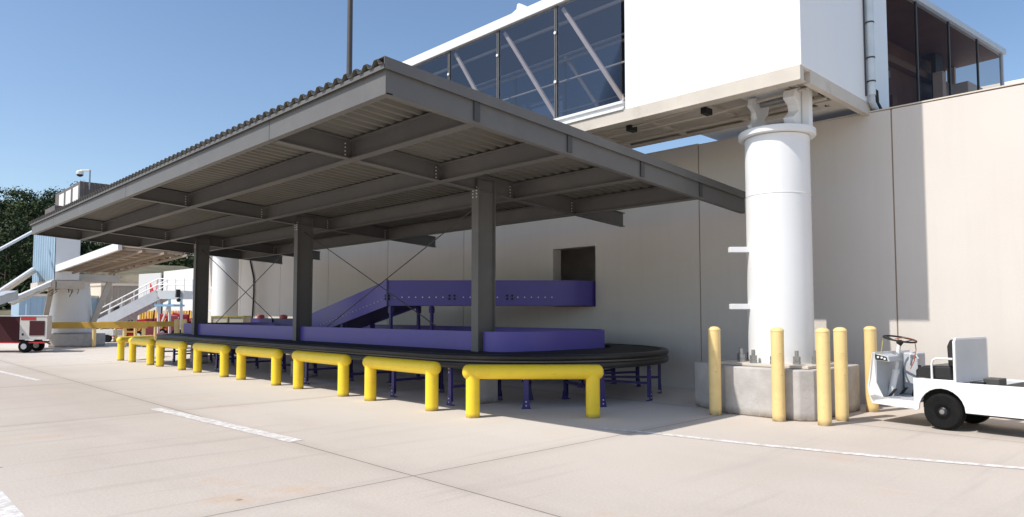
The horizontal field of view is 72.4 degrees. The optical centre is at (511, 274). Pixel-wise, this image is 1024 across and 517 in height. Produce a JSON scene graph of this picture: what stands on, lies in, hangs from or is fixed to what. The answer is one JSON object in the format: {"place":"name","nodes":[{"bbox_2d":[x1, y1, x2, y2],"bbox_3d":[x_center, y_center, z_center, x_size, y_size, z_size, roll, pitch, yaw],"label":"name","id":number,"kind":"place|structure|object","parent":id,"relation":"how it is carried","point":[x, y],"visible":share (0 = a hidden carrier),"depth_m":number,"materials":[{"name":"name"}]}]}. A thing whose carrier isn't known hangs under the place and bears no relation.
{"place":"outdoors","nodes":[
{"label":"outdoors","id":0,"kind":"place"},
{"bbox_2d":[11,294,97,328],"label":"storage shed","id":1,"kind":"structure","parent":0,"point":[34,305],"depth_m":50.41,"materials":[{"name":"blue metal"}]},
{"bbox_2d":[0,181,188,346],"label":"boarding bridge","id":2,"kind":"structure","parent":0,"point":[59,264],"depth_m":31.55,"materials":[{"name":"white paint"}]},
{"bbox_2d":[76,170,90,189],"bbox_3d":[-19.787,-4.375,32.259,0.635,0.930,0.298,-1,-3,12],"label":"security camera","id":3,"kind":"object","parent":2,"relation":"attached to","point":[79,173],"visible":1,"depth_m":32.26,"materials":[{"name":"metal"}]},
{"bbox_2d":[0,265,190,316],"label":"hill","id":4,"kind":"structure","parent":0,"point":[130,277],"depth_m":123.12,"materials":[{"name":"brown soil"}]},
{"bbox_2d":[0,200,15,223],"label":"tree","id":5,"kind":"object","parent":4,"relation":"on","point":[2,207],"visible":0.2,"depth_m":118.98,"materials":[{"name":"green plant"}]},
{"bbox_2d":[0,233,19,274],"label":"tree","id":6,"kind":"object","parent":4,"relation":"on","point":[8,258],"visible":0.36,"depth_m":104.01,"materials":[{"name":"green plant"}]},
{"bbox_2d":[0,212,22,252],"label":"tree","id":7,"kind":"object","parent":4,"relation":"on","point":[3,219],"visible":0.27,"depth_m":110.42,"materials":[{"name":"green plant"}]},
{"bbox_2d":[1,187,25,203],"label":"tree","id":8,"kind":"object","parent":4,"relation":"on","point":[8,192],"visible":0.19,"depth_m":147.62,"materials":[{"name":"green plant"}]},
{"bbox_2d":[0,226,32,283],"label":"tree","id":9,"kind":"object","parent":4,"relation":"on","point":[4,240],"visible":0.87,"depth_m":101.04,"materials":[{"name":"green plant"}]},
{"bbox_2d":[0,214,33,277],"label":"tree","id":10,"kind":"object","parent":4,"relation":"on","point":[20,229],"visible":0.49,"depth_m":106.71,"materials":[{"name":"green plant"}]},
{"bbox_2d":[0,208,33,274],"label":"tree","id":11,"kind":"object","parent":4,"relation":"on","point":[13,214],"visible":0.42,"depth_m":110.96,"materials":[{"name":"green plant"}]},
{"bbox_2d":[1,192,36,247],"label":"tree","id":12,"kind":"object","parent":4,"relation":"on","point":[21,203],"visible":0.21,"depth_m":119.92,"materials":[{"name":"green plant"}]},
{"bbox_2d":[8,237,33,277],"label":"tree","id":13,"kind":"object","parent":4,"relation":"on","point":[26,265],"visible":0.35,"depth_m":104.91,"materials":[{"name":"green plant"}]},
{"bbox_2d":[3,185,40,251],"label":"tree","id":14,"kind":"object","parent":4,"relation":"on","point":[27,195],"visible":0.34,"depth_m":120.43,"materials":[{"name":"green plant"}]},
{"bbox_2d":[12,233,32,270],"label":"tree","id":15,"kind":"object","parent":4,"relation":"on","point":[25,247],"visible":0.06,"depth_m":112.68,"materials":[{"name":"green plant"}]},
{"bbox_2d":[26,239,33,265],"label":"tree","id":16,"kind":"object","parent":4,"relation":"on","point":[30,246],"visible":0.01,"depth_m":100.27,"materials":[{"name":"green plant"}]},
{"bbox_2d":[19,193,53,242],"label":"tree","id":17,"kind":"object","parent":4,"relation":"on","point":[41,208],"visible":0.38,"depth_m":114.08,"materials":[{"name":"green plant"}]},
{"bbox_2d":[28,188,56,214],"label":"tree","id":18,"kind":"object","parent":4,"relation":"on","point":[50,193],"visible":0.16,"depth_m":135.12,"materials":[{"name":"green plant"}]},
{"bbox_2d":[0,241,193,310],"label":"undergrowth","id":19,"kind":"object","parent":4,"relation":"on","point":[24,286],"visible":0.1,"depth_m":114.50,"materials":[{"name":"green plant"}]},
{"bbox_2d":[117,320,153,337],"bbox_3d":[-20.970,3.102,38.998,1.550,1.151,1.380,0,-3,0],"label":"baggage tug","id":20,"kind":"object","parent":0,"point":[149,331],"visible":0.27,"depth_m":38.40,"materials":[{"name":"red paint"}]},
{"bbox_2d":[137,310,177,332],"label":"baggage tug","id":21,"kind":"object","parent":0,"point":[165,329],"visible":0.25,"depth_m":43.92,"materials":[{"name":"red paint"}]},
{"bbox_2d":[0,337,1023,516],"bbox_3d":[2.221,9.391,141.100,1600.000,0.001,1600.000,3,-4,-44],"label":"ground","id":22,"kind":"structure","parent":0,"point":[81,436],"depth_m":7.57,"materials":[{"name":"concrete"}]},
{"bbox_2d":[0,489,24,516],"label":"painted line","id":23,"kind":"object","parent":22,"relation":"on","point":[8,508],"depth_m":5.38,"materials":[{"name":"white paint"}]},
{"bbox_2d":[0,371,39,380],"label":"painted line","id":24,"kind":"object","parent":22,"relation":"on","point":[20,376],"visible":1,"depth_m":16.67,"materials":[{"name":"white paint"}]},
{"bbox_2d":[0,315,52,352],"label":"ground power unit","id":25,"kind":"object","parent":22,"relation":"on","point":[22,330],"visible":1,"depth_m":26.92,"materials":[{"name":"paint"}]},
{"bbox_2d":[52,322,147,346],"bbox_3d":[-18.781,2.686,31.199,4.727,1.120,0.160,0,-3,-7],"label":"guard rail","id":26,"kind":"object","parent":22,"relation":"on","point":[92,325],"visible":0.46,"depth_m":31.20,"materials":[{"name":"metal"}]},
{"bbox_2d":[91,329,122,341],"bbox_3d":[-21.762,3.264,37.326,1.600,0.650,1.300,0,-3,0],"label":"luggage cart","id":27,"kind":"object","parent":22,"relation":"on","point":[109,333],"visible":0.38,"depth_m":36.79,"materials":[{"name":"metal"}]},
{"bbox_2d":[90,283,138,328],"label":"service building","id":28,"kind":"structure","parent":22,"relation":"on","point":[117,291],"depth_m":56.39,"materials":[{"name":"beige paint"}]},
{"bbox_2d":[116,335,153,360],"bbox_3d":[-12.538,2.425,23.329,0.214,0.762,2.050,0,-3,1],"label":"hoop barrier","id":29,"kind":"object","parent":22,"relation":"on","point":[121,341],"visible":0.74,"depth_m":22.41,"materials":[{"name":"yellow metal"}]},
{"bbox_2d":[99,321,173,341],"bbox_3d":[-19.907,3.052,37.388,3.871,1.080,0.158,1,-3,-15],"label":"guard rail","id":30,"kind":"object","parent":22,"relation":"on","point":[155,324],"visible":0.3,"depth_m":37.52,"materials":[{"name":"metal"}]},
{"bbox_2d":[128,337,155,364],"bbox_3d":[-11.187,2.301,21.119,0.214,0.762,2.050,3,-4,-44],"label":"hoop barrier","id":31,"kind":"object","parent":22,"relation":"on","point":[148,343],"visible":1,"depth_m":20.74,"materials":[{"name":"yellow metal"}]},
{"bbox_2d":[97,278,192,336],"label":"passenger stairs","id":32,"kind":"structure","parent":22,"relation":"on","point":[141,305],"depth_m":41.95,"materials":[{"name":"white metal"}]},
{"bbox_2d":[138,268,193,318],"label":"hangar office","id":33,"kind":"structure","parent":22,"relation":"on","point":[144,279],"depth_m":53.47,"materials":[{"name":"grey paint"}]},
{"bbox_2d":[155,340,187,369],"bbox_3d":[-9.398,2.199,19.276,0.214,0.762,2.050,3,-4,-44],"label":"hoop barrier","id":34,"kind":"object","parent":22,"relation":"on","point":[180,346],"visible":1,"depth_m":18.97,"materials":[{"name":"yellow metal"}]},
{"bbox_2d":[156,312,189,322],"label":"baggage tug","id":35,"kind":"object","parent":22,"relation":"on","point":[186,316],"visible":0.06,"depth_m":46.46,"materials":[{"name":"red paint"}]},
{"bbox_2d":[174,319,179,332],"bbox_3d":[-17.191,2.899,35.894,0.267,1.218,0.267,3,-4,-44],"label":"bollard","id":36,"kind":"object","parent":22,"relation":"on","point":[176,325],"visible":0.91,"depth_m":35.81,"materials":[{"name":"yellow paint"}]},
{"bbox_2d":[181,319,186,332],"bbox_3d":[-16.836,2.899,35.894,0.267,1.218,0.267,3,-4,-44],"label":"bollard","id":37,"kind":"object","parent":22,"relation":"on","point":[183,321],"visible":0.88,"depth_m":35.80,"materials":[{"name":"yellow paint"}]},
{"bbox_2d":[192,342,230,376],"bbox_3d":[-7.429,2.085,17.247,0.214,0.762,2.050,3,-4,-44],"label":"hoop barrier","id":38,"kind":"object","parent":22,"relation":"on","point":[221,349],"visible":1,"depth_m":16.95,"materials":[{"name":"yellow metal"}]},
{"bbox_2d":[211,316,226,354],"bbox_3d":[-10.658,2.235,25.816,0.680,1.420,0.780,0,-3,0],"label":"luggage bin","id":39,"kind":"object","parent":22,"relation":"on","point":[214,319],"visible":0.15,"depth_m":25.49,"materials":[{"name":"metal"}]},
{"bbox_2d":[208,256,238,315],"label":"bridge pillar","id":40,"kind":"structure","parent":22,"relation":"on","point":[224,287],"depth_m":27.01,"materials":[{"name":"white paint"}]},
{"bbox_2d":[151,408,300,441],"bbox_3d":[-4.093,2.038,9.651,4.207,0.001,0.190,-3,-4,42],"label":"painted line","id":41,"kind":"object","parent":22,"relation":"on","point":[242,428],"visible":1,"depth_m":9.37,"materials":[{"name":"white paint"}]},
{"bbox_2d":[227,316,251,353],"bbox_3d":[-9.989,2.223,25.616,0.680,1.420,0.780,0,-3,0],"label":"luggage bin","id":42,"kind":"object","parent":22,"relation":"on","point":[239,318],"visible":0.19,"depth_m":25.29,"materials":[{"name":"metal"}]},
{"bbox_2d":[235,346,282,385],"bbox_3d":[-5.557,1.977,15.319,0.214,0.762,2.050,3,-4,-44],"label":"hoop barrier","id":43,"kind":"object","parent":22,"relation":"on","point":[274,355],"visible":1,"depth_m":15.02,"materials":[{"name":"yellow metal"}]},
{"bbox_2d":[252,314,292,321],"bbox_3d":[-8.424,2.154,24.827,1.030,1.470,1.600,3,-4,-44],"label":"baggage dolly","id":44,"kind":"object","parent":22,"relation":"on","point":[260,318],"visible":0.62,"depth_m":24.69,"materials":[{"name":"blue metal"}]},
{"bbox_2d":[274,315,292,325],"bbox_3d":[-7.206,2.084,23.573,1.030,1.470,1.600,3,-4,-44],"label":"baggage dolly","id":45,"kind":"object","parent":22,"relation":"on","point":[282,320],"visible":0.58,"depth_m":23.43,"materials":[{"name":"blue metal"}]},
{"bbox_2d":[292,350,350,396],"bbox_3d":[-3.671,1.869,13.376,0.214,0.762,2.050,3,-4,-44],"label":"hoop barrier","id":46,"kind":"object","parent":22,"relation":"on","point":[341,361],"visible":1,"depth_m":13.11,"materials":[{"name":"yellow metal"}]},
{"bbox_2d":[29,56,745,403],"bbox_3d":[-4.961,0.322,16.558,7.850,4.205,18.464,3,-4,-44],"label":"canopy","id":47,"kind":"object","parent":22,"relation":"on","point":[384,148],"visible":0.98,"depth_m":12.05,"materials":[{"name":"grey metal"}]},
{"bbox_2d":[362,356,440,410],"bbox_3d":[-1.848,1.764,11.497,0.214,0.762,2.050,3,-4,-44],"label":"hoop barrier","id":48,"kind":"object","parent":22,"relation":"on","point":[430,370],"visible":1,"depth_m":11.23,"materials":[{"name":"yellow metal"}]},
{"bbox_2d":[156,322,668,408],"bbox_3d":[-4.186,1.918,18.180,5.140,1.200,18.290,3,-4,-44],"label":"baggage carousel","id":49,"kind":"object","parent":22,"relation":"on","point":[449,347],"visible":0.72,"depth_m":12.69,"materials":[{"name":"purple metal"}]},
{"bbox_2d":[312,279,595,382],"bbox_3d":[-1.288,1.299,16.560,8.292,2.255,3.036,-1,-3,9],"label":"feed conveyor","id":50,"kind":"object","parent":22,"relation":"on","point":[376,305],"visible":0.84,"depth_m":15.43,"materials":[{"name":"metal"}]},
{"bbox_2d":[462,364,602,418],"bbox_3d":[0.302,1.688,10.150,2.050,0.762,0.214,0,-3,0],"label":"hoop barrier","id":51,"kind":"object","parent":22,"relation":"on","point":[474,374],"visible":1,"depth_m":10.07,"materials":[{"name":"yellow metal"}]},
{"bbox_2d":[708,326,721,415],"bbox_3d":[3.022,1.429,10.426,0.184,1.310,0.184,3,-4,-44],"label":"bollard","id":52,"kind":"object","parent":22,"relation":"on","point":[714,358],"visible":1,"depth_m":10.36,"materials":[{"name":"yellow metal"}]},
{"bbox_2d":[695,85,859,421],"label":"bridge pillar","id":53,"kind":"structure","parent":22,"relation":"on","point":[779,252],"depth_m":10.58,"materials":[{"name":"white paint"}]},
{"bbox_2d":[403,0,827,148],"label":"glazed walkway","id":54,"kind":"structure","parent":53,"relation":"on","point":[562,61],"depth_m":14.34,"materials":[{"name":"white paint"}]},
{"bbox_2d":[624,0,888,139],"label":"bridge cabin","id":55,"kind":"object","parent":53,"relation":"on","point":[838,49],"visible":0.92,"depth_m":11.14,"materials":[{"name":"white metal"}]},
{"bbox_2d":[770,327,785,421],"bbox_3d":[3.734,1.395,9.822,0.184,1.310,0.184,-2,-4,26],"label":"bollard","id":56,"kind":"object","parent":22,"relation":"on","point":[778,376],"visible":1,"depth_m":9.75,"materials":[{"name":"yellow metal"}]},
{"bbox_2d":[598,427,1023,468],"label":"painted line","id":57,"kind":"object","parent":22,"relation":"on","point":[956,462],"visible":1,"depth_m":7.66,"materials":[{"name":"white paint"}]},
{"bbox_2d":[815,328,831,425],"bbox_3d":[4.209,1.375,9.447,0.184,1.310,0.184,3,-4,-38],"label":"bollard","id":58,"kind":"object","parent":22,"relation":"on","point":[824,401],"visible":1,"depth_m":9.38,"materials":[{"name":"yellow metal"}]},
{"bbox_2d":[833,327,848,421],"bbox_3d":[4.639,1.398,9.864,0.184,1.310,0.184,-2,-4,33],"label":"bollard","id":59,"kind":"object","parent":22,"relation":"on","point":[841,375],"visible":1,"depth_m":9.80,"materials":[{"name":"yellow metal"}]},
{"bbox_2d":[863,326,878,411],"bbox_3d":[5.524,1.448,10.761,0.184,1.310,0.184,1,-3,-13],"label":"bollard","id":60,"kind":"object","parent":22,"relation":"on","point":[870,340],"visible":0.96,"depth_m":10.71,"materials":[{"name":"yellow metal"}]},
{"bbox_2d":[867,335,1023,429],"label":"utility cart","id":61,"kind":"object","parent":22,"relation":"on","point":[959,388],"visible":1,"depth_m":9.13,"materials":[{"name":"white paint"}]},
{"bbox_2d":[0,0,1023,257],"label":"sky","id":62,"kind":"structure","parent":0,"point":[111,89],"materials":[{"name":"blue"}]},
{"bbox_2d":[208,81,1023,408],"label":"terminal wall","id":63,"kind":"structure","parent":0,"point":[918,221],"depth_m":12.11,"materials":[{"name":"paint"}]},
{"bbox_2d":[250,261,254,321],"bbox_3d":[-10.708,0.926,28.710,0.080,4.259,0.619,3,-4,-44],"label":"wall hose","id":64,"kind":"object","parent":63,"relation":"attached to","point":[253,290],"depth_m":28.52,"materials":[{"name":"black rubber"}]},
{"bbox_2d":[346,0,352,74],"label":"lamp mast","id":65,"kind":"object","parent":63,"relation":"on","point":[349,34],"visible":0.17,"depth_m":26.46,"materials":[{"name":"metal"}]},
{"bbox_2d":[886,0,1005,106],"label":"glazed link","id":66,"kind":"object","parent":63,"relation":"on","point":[929,44],"visible":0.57,"depth_m":15.85,"materials":[{"name":"glass"}]},
{"bbox_2d":[981,78,1023,88],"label":"roof unit","id":67,"kind":"structure","parent":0,"point":[1005,83],"depth_m":17.51,"materials":[{"name":"grey paint"}]}
]}

